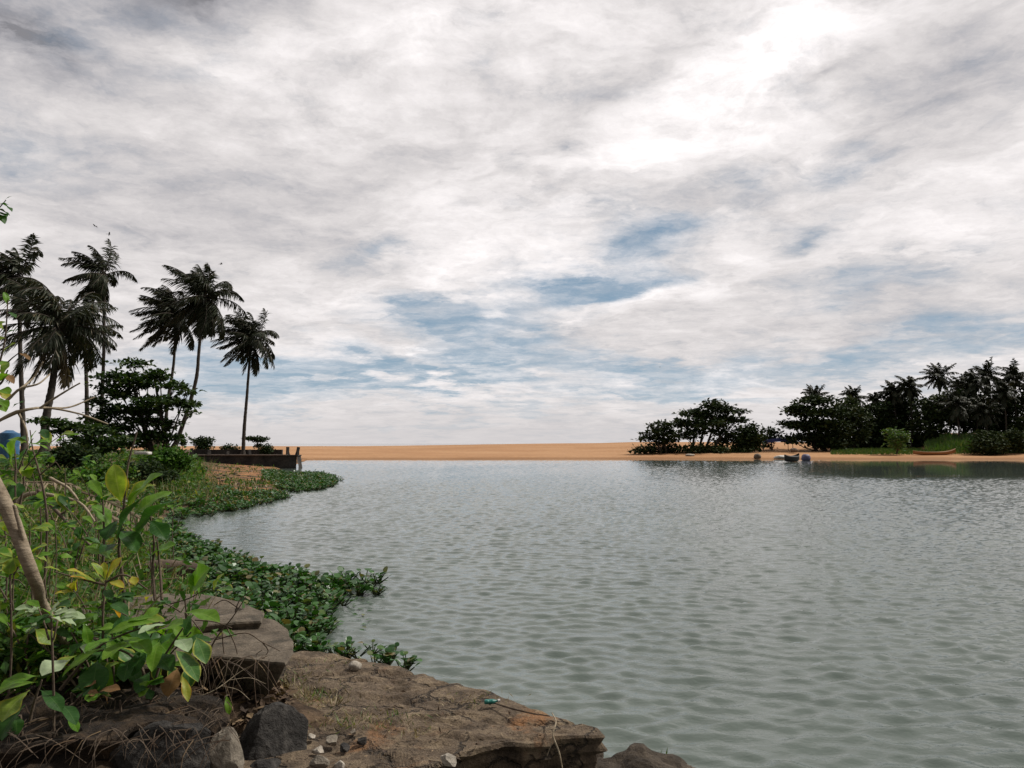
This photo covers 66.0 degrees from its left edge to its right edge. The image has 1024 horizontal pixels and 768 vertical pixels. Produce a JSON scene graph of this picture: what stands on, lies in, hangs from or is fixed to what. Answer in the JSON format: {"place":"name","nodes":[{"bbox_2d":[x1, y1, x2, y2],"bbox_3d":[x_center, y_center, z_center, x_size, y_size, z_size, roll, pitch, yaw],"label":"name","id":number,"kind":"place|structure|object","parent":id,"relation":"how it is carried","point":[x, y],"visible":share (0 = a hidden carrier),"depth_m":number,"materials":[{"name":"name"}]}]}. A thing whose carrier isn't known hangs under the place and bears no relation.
{"place":"outdoors","nodes":[
{"label":"outdoors","id":0,"kind":"place"},
{"bbox_2d":[0,321,11,407],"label":"overhanging branch","id":1,"kind":"object","parent":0,"point":[5,390],"visible":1,"depth_m":3.79,"materials":[{"name":"green plant"}]},
{"bbox_2d":[0,292,29,411],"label":"overhanging branch","id":2,"kind":"object","parent":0,"point":[10,378],"visible":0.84,"depth_m":5.53,"materials":[{"name":"green plant"}]},
{"bbox_2d":[0,383,107,449],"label":"dry branch","id":3,"kind":"object","parent":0,"point":[13,413],"visible":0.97,"depth_m":4.20,"materials":[{"name":"brown plant"}]},
{"bbox_2d":[0,450,334,732],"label":"ground","id":4,"kind":"structure","parent":0,"point":[311,714],"depth_m":5.43,"materials":[{"name":"soil"}]},
{"bbox_2d":[0,473,23,611],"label":"leafy weed","id":5,"kind":"object","parent":4,"relation":"on","point":[8,481],"visible":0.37,"depth_m":5.88,"materials":[{"name":"green plant"}]},
{"bbox_2d":[0,569,23,637],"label":"leafy weed","id":6,"kind":"object","parent":4,"relation":"on","point":[16,575],"visible":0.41,"depth_m":5.51,"materials":[{"name":"green plant"}]},
{"bbox_2d":[0,440,41,548],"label":"leaved plant","id":7,"kind":"object","parent":4,"relation":"on","point":[10,449],"visible":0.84,"depth_m":7.87,"materials":[{"name":"green plant"}]},
{"bbox_2d":[0,609,44,673],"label":"leafy weed","id":8,"kind":"object","parent":4,"relation":"on","point":[4,619],"visible":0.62,"depth_m":5.16,"materials":[{"name":"green plant"}]},
{"bbox_2d":[0,543,46,696],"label":"leafy weed","id":9,"kind":"object","parent":4,"relation":"on","point":[11,563],"visible":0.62,"depth_m":4.90,"materials":[{"name":"green plant"}]},
{"bbox_2d":[0,449,48,552],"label":"leafy weed","id":10,"kind":"object","parent":4,"relation":"on","point":[3,459],"visible":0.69,"depth_m":8.91,"materials":[{"name":"green plant"}]},
{"bbox_2d":[0,516,52,665],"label":"leafy weed","id":11,"kind":"object","parent":4,"relation":"on","point":[43,526],"visible":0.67,"depth_m":5.31,"materials":[{"name":"green plant"}]},
{"bbox_2d":[0,547,72,599],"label":"leafy weed","id":12,"kind":"object","parent":4,"relation":"on","point":[41,555],"visible":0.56,"depth_m":6.25,"materials":[{"name":"green plant"}]},
{"bbox_2d":[0,673,79,740],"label":"leaved plant","id":13,"kind":"object","parent":4,"relation":"on","point":[10,709],"visible":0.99,"depth_m":4.30,"materials":[{"name":"green plant"}]},
{"bbox_2d":[24,491,56,578],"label":"leafy weed","id":14,"kind":"object","parent":4,"relation":"on","point":[39,502],"visible":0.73,"depth_m":7.75,"materials":[{"name":"green plant"}]},
{"bbox_2d":[0,477,83,664],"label":"leaning trunk","id":15,"kind":"object","parent":4,"relation":"on","point":[9,513],"visible":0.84,"depth_m":4.52,"materials":[{"name":"brown plant"}]},
{"bbox_2d":[30,430,54,584],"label":"dry branch","id":16,"kind":"object","parent":4,"relation":"on","point":[46,520],"visible":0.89,"depth_m":6.73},
{"bbox_2d":[8,429,80,584],"bbox_3d":[-3.856,1.204,6.392,0.540,1.683,0.337,-1,-5,19],"label":"leafy weed","id":17,"kind":"object","parent":4,"relation":"on","point":[45,435],"visible":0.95,"depth_m":6.46,"materials":[{"name":"green plant"}]},
{"bbox_2d":[15,600,84,731],"bbox_3d":[-2.523,1.828,4.327,0.481,1.305,0.289,-4,-6,43],"label":"leafy weed","id":18,"kind":"object","parent":4,"relation":"on","point":[69,614],"visible":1,"depth_m":4.36,"materials":[{"name":"green plant"}]},
{"bbox_2d":[15,597,86,656],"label":"leafy weed","id":19,"kind":"object","parent":4,"relation":"on","point":[65,601],"visible":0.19,"depth_m":5.25,"materials":[{"name":"green plant"}]},
{"bbox_2d":[40,451,95,522],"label":"leafy weed","id":20,"kind":"object","parent":4,"relation":"on","point":[86,459],"visible":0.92,"depth_m":12.91,"materials":[{"name":"green plant"}]},
{"bbox_2d":[42,436,104,472],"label":"bush","id":21,"kind":"object","parent":4,"relation":"on","point":[70,455],"visible":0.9,"depth_m":27.63,"materials":[{"name":"green plant"}]},
{"bbox_2d":[42,516,107,600],"bbox_3d":[-3.867,1.690,7.026,0.716,1.018,0.383,-3,-5,37],"label":"leafy weed","id":22,"kind":"object","parent":4,"relation":"on","point":[78,532],"visible":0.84,"depth_m":6.91,"materials":[{"name":"green plant"}]},
{"bbox_2d":[25,415,138,467],"bbox_3d":[-16.354,2.173,29.945,4.146,1.998,2.495,0,-4,0],"label":"sea almond sapling","id":23,"kind":"object","parent":4,"relation":"on","point":[90,433],"visible":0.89,"depth_m":29.76,"materials":[{"name":"green plant"}]},
{"bbox_2d":[46,493,117,593],"bbox_3d":[-4.114,1.659,7.417,0.761,1.265,0.231,-1,-4,12],"label":"leafy weed","id":24,"kind":"object","parent":4,"relation":"on","point":[62,501],"visible":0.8,"depth_m":7.49,"materials":[{"name":"green plant"}]},
{"bbox_2d":[68,469,104,556],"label":"leafy weed","id":25,"kind":"object","parent":4,"relation":"on","point":[92,476],"visible":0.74,"depth_m":9.94,"materials":[{"name":"green plant"}]},
{"bbox_2d":[53,312,123,425],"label":"coconut palm","id":26,"kind":"object","parent":4,"relation":"on","point":[86,378],"visible":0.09,"depth_m":50.10,"materials":[{"name":"green plant"}]},
{"bbox_2d":[69,680,119,705],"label":"leafy weed","id":27,"kind":"object","parent":4,"relation":"on","point":[91,693],"visible":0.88,"depth_m":4.51,"materials":[{"name":"green plant"}]},
{"bbox_2d":[54,579,135,628],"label":"leafy weed","id":28,"kind":"object","parent":4,"relation":"on","point":[127,596],"visible":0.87,"depth_m":5.82,"materials":[{"name":"green plant"}]},
{"bbox_2d":[44,557,152,662],"bbox_3d":[-2.707,1.591,5.160,0.745,0.880,0.173,0,-4,0],"label":"yellowing plant","id":29,"kind":"object","parent":4,"relation":"on","point":[102,569],"visible":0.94,"depth_m":5.20,"materials":[{"name":"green plant"}]},
{"bbox_2d":[67,459,140,484],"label":"bush","id":30,"kind":"object","parent":4,"relation":"on","point":[99,472],"visible":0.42,"depth_m":23.64,"materials":[{"name":"green plant"}]},
{"bbox_2d":[0,685,229,767],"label":"earth ledge","id":31,"kind":"object","parent":4,"relation":"on","point":[129,717],"visible":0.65,"depth_m":4.48,"materials":[{"name":"soil"}]},
{"bbox_2d":[17,753,116,767],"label":"boulder","id":32,"kind":"object","parent":31,"relation":"on","point":[57,761],"visible":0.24,"depth_m":4.18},
{"bbox_2d":[0,655,280,767],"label":"root thatch","id":33,"kind":"object","parent":31,"relation":"on","point":[180,712],"visible":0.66,"depth_m":4.32,"materials":[{"name":"brown plant"}]},
{"bbox_2d":[109,720,210,767],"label":"boulder","id":34,"kind":"object","parent":31,"relation":"on","point":[119,759],"visible":0.76,"depth_m":4.28,"materials":[{"name":"stone"}]},
{"bbox_2d":[13,609,219,694],"bbox_3d":[-2.587,1.792,5.000,1.429,0.673,0.740,0,-4,0],"label":"broad leaved shrub","id":35,"kind":"object","parent":4,"relation":"on","point":[187,632],"visible":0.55,"depth_m":5.07,"materials":[{"name":"green plant"}]},
{"bbox_2d":[76,675,163,711],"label":"leafy weed","id":36,"kind":"object","parent":4,"relation":"on","point":[147,692],"visible":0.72,"depth_m":4.56,"materials":[{"name":"green plant"}]},
{"bbox_2d":[0,444,244,696],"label":"undergrowth","id":37,"kind":"object","parent":4,"relation":"on","point":[88,594],"visible":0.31,"depth_m":8.95,"materials":[{"name":"green plant"}]},
{"bbox_2d":[0,430,20,458],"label":"water tank","id":38,"kind":"object","parent":37,"relation":"on","point":[5,435],"visible":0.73,"depth_m":21.73,"materials":[{"name":"blue plastic"}]},
{"bbox_2d":[0,233,45,453],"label":"coconut palm","id":39,"kind":"object","parent":37,"relation":"on","point":[11,266],"visible":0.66,"depth_m":44.15,"materials":[{"name":"green plant"}]},
{"bbox_2d":[17,481,80,493],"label":"fallen frond","id":40,"kind":"object","parent":37,"relation":"on","point":[38,483],"visible":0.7,"depth_m":16.15,"materials":[{"name":"brown plant"}]},
{"bbox_2d":[16,477,94,522],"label":"dry branch","id":41,"kind":"object","parent":37,"relation":"on","point":[27,494],"visible":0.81,"depth_m":14.34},
{"bbox_2d":[0,277,123,451],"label":"coconut palm","id":42,"kind":"object","parent":37,"relation":"on","point":[69,328],"visible":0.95,"depth_m":34.96,"materials":[{"name":"green plant"}]},
{"bbox_2d":[59,239,137,446],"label":"coconut palm","id":43,"kind":"object","parent":37,"relation":"on","point":[100,282],"visible":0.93,"depth_m":58.41,"materials":[{"name":"green plant"}]},
{"bbox_2d":[135,559,196,577],"bbox_3d":[-4.332,2.312,9.870,0.722,0.240,0.242,1,-4,-9],"label":"log","id":44,"kind":"object","parent":37,"relation":"on","point":[178,563],"visible":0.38,"depth_m":9.83,"materials":[{"name":"wood"}]},
{"bbox_2d":[40,602,211,702],"bbox_3d":[-2.283,1.900,4.697,0.994,1.117,0.355,0,-4,0],"label":"broad leaved shrub","id":45,"kind":"object","parent":4,"relation":"on","point":[100,674],"visible":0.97,"depth_m":4.68,"materials":[{"name":"green plant"}]},
{"bbox_2d":[85,432,176,614],"bbox_3d":[-2.857,1.232,5.888,0.780,1.747,0.376,0,-4,0],"label":"broad leaved sapling","id":46,"kind":"object","parent":4,"relation":"on","point":[116,481],"visible":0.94,"depth_m":5.90,"materials":[{"name":"green plant"}]},
{"bbox_2d":[76,356,205,455],"bbox_3d":[-18.716,1.174,39.942,6.590,5.310,4.636,0,-4,0],"label":"almond tree","id":47,"kind":"object","parent":4,"relation":"on","point":[140,411],"visible":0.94,"depth_m":39.66,"materials":[{"name":"green plant"}]},
{"bbox_2d":[0,649,298,726],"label":"leaf litter","id":48,"kind":"object","parent":4,"relation":"on","point":[246,714],"visible":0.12,"depth_m":5.31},
{"bbox_2d":[121,457,183,484],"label":"bush","id":49,"kind":"object","parent":4,"relation":"on","point":[147,470],"visible":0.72,"depth_m":30.62,"materials":[{"name":"green plant"}]},
{"bbox_2d":[137,442,197,473],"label":"bush","id":50,"kind":"object","parent":4,"relation":"on","point":[178,459],"visible":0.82,"depth_m":37.50,"materials":[{"name":"green plant"}]},
{"bbox_2d":[128,285,208,419],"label":"coconut palm","id":51,"kind":"object","parent":4,"relation":"on","point":[161,315],"visible":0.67,"depth_m":67.22,"materials":[{"name":"green plant"}]},
{"bbox_2d":[82,593,263,655],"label":"thin slab","id":52,"kind":"structure","parent":4,"relation":"on","point":[248,617],"depth_m":6.54,"materials":[{"name":"stone"}]},
{"bbox_2d":[150,597,201,618],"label":"leafy weed","id":53,"kind":"object","parent":4,"relation":"on","point":[168,602],"visible":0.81,"depth_m":6.29,"materials":[{"name":"green plant"}]},
{"bbox_2d":[151,263,247,449],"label":"coconut palm","id":54,"kind":"object","parent":4,"relation":"on","point":[200,311],"visible":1,"depth_m":62.09,"materials":[{"name":"green plant"}]},
{"bbox_2d":[170,563,232,617],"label":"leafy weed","id":55,"kind":"object","parent":4,"relation":"on","point":[196,577],"visible":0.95,"depth_m":6.15,"materials":[{"name":"green plant"}]},
{"bbox_2d":[189,435,215,449],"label":"bush","id":56,"kind":"object","parent":4,"relation":"on","point":[203,443],"visible":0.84,"depth_m":74.56,"materials":[{"name":"green plant"}]},
{"bbox_2d":[139,451,289,517],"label":"shore grass","id":57,"kind":"structure","parent":4,"relation":"on","point":[264,482],"depth_m":36.33,"materials":[{"name":"green plant"}]},
{"bbox_2d":[210,308,278,453],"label":"coconut palm","id":58,"kind":"object","parent":4,"relation":"on","point":[253,337],"visible":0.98,"depth_m":72.02,"materials":[{"name":"green plant"}]},
{"bbox_2d":[188,447,301,468],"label":"retaining wall","id":59,"kind":"structure","parent":4,"relation":"on","point":[277,458],"depth_m":69.67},
{"bbox_2d":[239,702,307,759],"bbox_3d":[-1.483,2.236,4.756,0.489,0.604,0.355,2,-5,-22],"label":"boulder","id":60,"kind":"object","parent":4,"relation":"on","point":[273,729],"visible":0.75,"depth_m":4.70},
{"bbox_2d":[237,651,607,767],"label":"flat slab","id":61,"kind":"structure","parent":4,"relation":"on","point":[580,745],"depth_m":5.14,"materials":[{"name":"stone"}]},
{"bbox_2d":[128,618,293,696],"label":"round slab","id":62,"kind":"structure","parent":61,"relation":"on","point":[273,633],"depth_m":5.49,"materials":[{"name":"stone"}]},
{"bbox_2d":[186,590,279,671],"bbox_3d":[-2.031,1.719,5.486,0.840,0.564,0.016,0,-4,0],"label":"dry bush","id":63,"kind":"object","parent":62,"relation":"on","point":[226,626],"visible":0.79,"depth_m":5.48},
{"bbox_2d":[209,726,244,767],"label":"boulder","id":64,"kind":"object","parent":61,"relation":"on","point":[229,753],"visible":0.84,"depth_m":4.38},
{"bbox_2d":[250,758,280,767],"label":"boulder","id":65,"kind":"object","parent":61,"relation":"on","point":[268,763],"visible":0.91,"depth_m":4.48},
{"bbox_2d":[309,755,329,767],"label":"rubble stone","id":66,"kind":"object","parent":61,"relation":"on","point":[318,761],"visible":1,"depth_m":4.46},
{"bbox_2d":[281,653,530,737],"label":"dry grass","id":67,"kind":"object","parent":61,"relation":"on","point":[324,696],"visible":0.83,"depth_m":5.52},
{"bbox_2d":[285,661,546,763],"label":"slab litter","id":68,"kind":"object","parent":61,"relation":"on","point":[383,750],"visible":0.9,"depth_m":5.06,"materials":[{"name":"brown plant"}]},
{"bbox_2d":[0,0,1023,443],"label":"sky","id":69,"kind":"structure","parent":0,"point":[451,221],"materials":[{"name":"white"}]},
{"bbox_2d":[20,444,1023,767],"bbox_3d":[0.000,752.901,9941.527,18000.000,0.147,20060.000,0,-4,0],"label":"water","id":70,"kind":"structure","parent":0,"point":[778,614],"depth_m":11.83,"materials":[{"name":"liquid"}]},
{"bbox_2d":[155,480,292,519],"bbox_3d":[-10.578,4.137,29.454,4.734,0.649,13.662,1,-5,-17],"label":"water hyacinth mat","id":71,"kind":"object","parent":70,"relation":"on","point":[259,498],"visible":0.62,"depth_m":27.90,"materials":[{"name":"green plant"}]},
{"bbox_2d":[114,499,388,652],"bbox_3d":[-6.710,3.041,15.396,3.810,0.718,17.582,3,-6,-39],"label":"water hyacinth mat","id":72,"kind":"object","parent":70,"relation":"on","point":[265,581],"visible":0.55,"depth_m":11.57,"materials":[{"name":"green plant"}]},
{"bbox_2d":[81,491,149,530],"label":"fallen frond","id":73,"kind":"object","parent":72,"relation":"on","point":[118,510],"visible":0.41,"depth_m":15.02,"materials":[{"name":"brown plant"}]},
{"bbox_2d":[260,468,343,492],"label":"water hyacinth mat","id":74,"kind":"object","parent":70,"relation":"on","point":[297,481],"visible":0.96,"depth_m":43.36,"materials":[{"name":"green plant"}]},
{"bbox_2d":[595,743,694,767],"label":"shore rock","id":75,"kind":"object","parent":70,"relation":"on","point":[637,755],"visible":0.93,"depth_m":5.05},
{"bbox_2d":[20,442,1023,459],"bbox_3d":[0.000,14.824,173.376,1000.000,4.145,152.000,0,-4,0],"label":"beach","id":76,"kind":"structure","parent":0,"point":[618,450],"depth_m":127.41,"materials":[{"name":"sand"}]},
{"bbox_2d":[631,419,682,453],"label":"broad tree","id":77,"kind":"object","parent":76,"relation":"on","point":[660,431],"visible":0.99,"depth_m":123.52,"materials":[{"name":"green plant"}]},
{"bbox_2d":[627,440,752,453],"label":"scrub","id":78,"kind":"object","parent":76,"relation":"on","point":[701,447],"visible":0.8,"depth_m":123.65,"materials":[{"name":"green plant"}]},
{"bbox_2d":[669,397,754,446],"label":"broad tree","id":79,"kind":"object","parent":76,"relation":"on","point":[700,415],"visible":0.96,"depth_m":126.09,"materials":[{"name":"green plant"}]},
{"bbox_2d":[710,423,742,448],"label":"broad tree","id":80,"kind":"object","parent":76,"relation":"on","point":[728,437],"visible":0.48,"depth_m":128.48,"materials":[{"name":"green plant"}]},
{"bbox_2d":[725,420,768,452],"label":"bush","id":81,"kind":"object","parent":76,"relation":"on","point":[752,437],"visible":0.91,"depth_m":124.44,"materials":[{"name":"green plant"}]},
{"bbox_2d":[760,426,785,449],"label":"broad tree","id":82,"kind":"object","parent":76,"relation":"on","point":[772,433],"visible":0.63,"depth_m":132.43,"materials":[{"name":"green plant"}]},
{"bbox_2d":[880,426,912,453],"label":"bush","id":83,"kind":"object","parent":76,"relation":"on","point":[896,437],"visible":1,"depth_m":119.04,"materials":[{"name":"green plant"}]},
{"bbox_2d":[964,429,1015,454],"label":"bush","id":84,"kind":"object","parent":76,"relation":"on","point":[987,443],"visible":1,"depth_m":118.00,"materials":[{"name":"green plant"}]},
{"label":"bank","id":85,"kind":"structure","parent":0,"visible":0},
{"bbox_2d":[800,384,829,407],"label":"coconut palm","id":86,"kind":"object","parent":85,"relation":"on","point":[809,390],"visible":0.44,"depth_m":137.76,"materials":[{"name":"green plant"}]},
{"bbox_2d":[776,393,857,451],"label":"almond tree","id":87,"kind":"object","parent":85,"relation":"on","point":[824,434],"visible":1,"depth_m":128.46,"materials":[{"name":"green plant"}]},
{"bbox_2d":[838,385,867,405],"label":"coconut palm","id":88,"kind":"object","parent":85,"relation":"on","point":[852,392],"visible":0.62,"depth_m":141.68,"materials":[{"name":"green plant"}]},
{"bbox_2d":[831,395,876,447],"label":"broad tree","id":89,"kind":"object","parent":85,"relation":"on","point":[864,427],"visible":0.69,"depth_m":133.62,"materials":[{"name":"green plant"}]},
{"bbox_2d":[829,434,926,448],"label":"scrub","id":90,"kind":"object","parent":85,"relation":"on","point":[916,443],"visible":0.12,"depth_m":138.43,"materials":[{"name":"green plant"}]},
{"bbox_2d":[855,399,904,447],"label":"broad tree","id":91,"kind":"object","parent":85,"relation":"on","point":[882,421],"visible":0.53,"depth_m":137.64,"materials":[{"name":"green plant"}]},
{"bbox_2d":[876,380,907,430],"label":"coconut palm","id":92,"kind":"object","parent":85,"relation":"on","point":[889,390],"visible":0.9,"depth_m":139.81,"materials":[{"name":"green plant"}]},
{"bbox_2d":[878,384,926,441],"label":"broad tree","id":93,"kind":"object","parent":85,"relation":"on","point":[901,411],"visible":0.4,"depth_m":140.84,"materials":[{"name":"green plant"}]},
{"bbox_2d":[891,375,927,447],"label":"coconut palm","id":94,"kind":"object","parent":85,"relation":"on","point":[908,388],"visible":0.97,"depth_m":137.89,"materials":[{"name":"green plant"}]},
{"bbox_2d":[830,431,1023,454],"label":"bank grass","id":95,"kind":"structure","parent":85,"relation":"on","point":[946,442],"depth_m":124.03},
{"bbox_2d":[903,387,964,443],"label":"broad tree","id":96,"kind":"object","parent":85,"relation":"on","point":[933,419],"visible":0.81,"depth_m":134.81,"materials":[{"name":"green plant"}]},
{"bbox_2d":[919,362,959,392],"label":"coconut palm","id":97,"kind":"object","parent":85,"relation":"on","point":[938,372],"visible":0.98,"depth_m":139.83,"materials":[{"name":"green plant"}]},
{"bbox_2d":[931,389,974,435],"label":"coconut palm","id":98,"kind":"object","parent":85,"relation":"on","point":[956,404],"visible":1,"depth_m":129.42,"materials":[{"name":"green plant"}]},
{"bbox_2d":[944,386,1000,433],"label":"broad tree","id":99,"kind":"object","parent":85,"relation":"on","point":[970,428],"visible":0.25,"depth_m":137.60,"materials":[{"name":"green plant"}]},
{"bbox_2d":[953,369,993,432],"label":"coconut palm","id":100,"kind":"object","parent":85,"relation":"on","point":[974,385],"visible":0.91,"depth_m":135.83,"materials":[{"name":"green plant"}]},
{"bbox_2d":[966,356,1000,426],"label":"coconut palm","id":101,"kind":"object","parent":85,"relation":"on","point":[988,370],"visible":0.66,"depth_m":139.87,"materials":[{"name":"green plant"}]},
{"bbox_2d":[963,396,1004,432],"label":"coconut palm","id":102,"kind":"object","parent":85,"relation":"on","point":[984,414],"visible":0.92,"depth_m":130.31,"materials":[{"name":"green plant"}]},
{"bbox_2d":[979,389,1023,432],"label":"broad tree","id":103,"kind":"object","parent":85,"relation":"on","point":[1010,412],"visible":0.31,"depth_m":139.95,"materials":[{"name":"green plant"}]},
{"bbox_2d":[984,376,1020,431],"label":"coconut palm","id":104,"kind":"object","parent":85,"relation":"on","point":[1003,390],"visible":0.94,"depth_m":132.70,"materials":[{"name":"green plant"}]},
{"bbox_2d":[994,358,1023,426],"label":"coconut palm","id":105,"kind":"object","parent":85,"relation":"on","point":[1010,372],"visible":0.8,"depth_m":138.01,"materials":[{"name":"green plant"}]},
{"bbox_2d":[1002,425,1023,453],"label":"bush","id":106,"kind":"object","parent":85,"relation":"on","point":[1017,435],"visible":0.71,"depth_m":119.64,"materials":[{"name":"green plant"}]},
{"bbox_2d":[1004,386,1023,432],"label":"broad tree","id":107,"kind":"object","parent":85,"relation":"on","point":[1019,422],"visible":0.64,"depth_m":136.49,"materials":[{"name":"green plant"}]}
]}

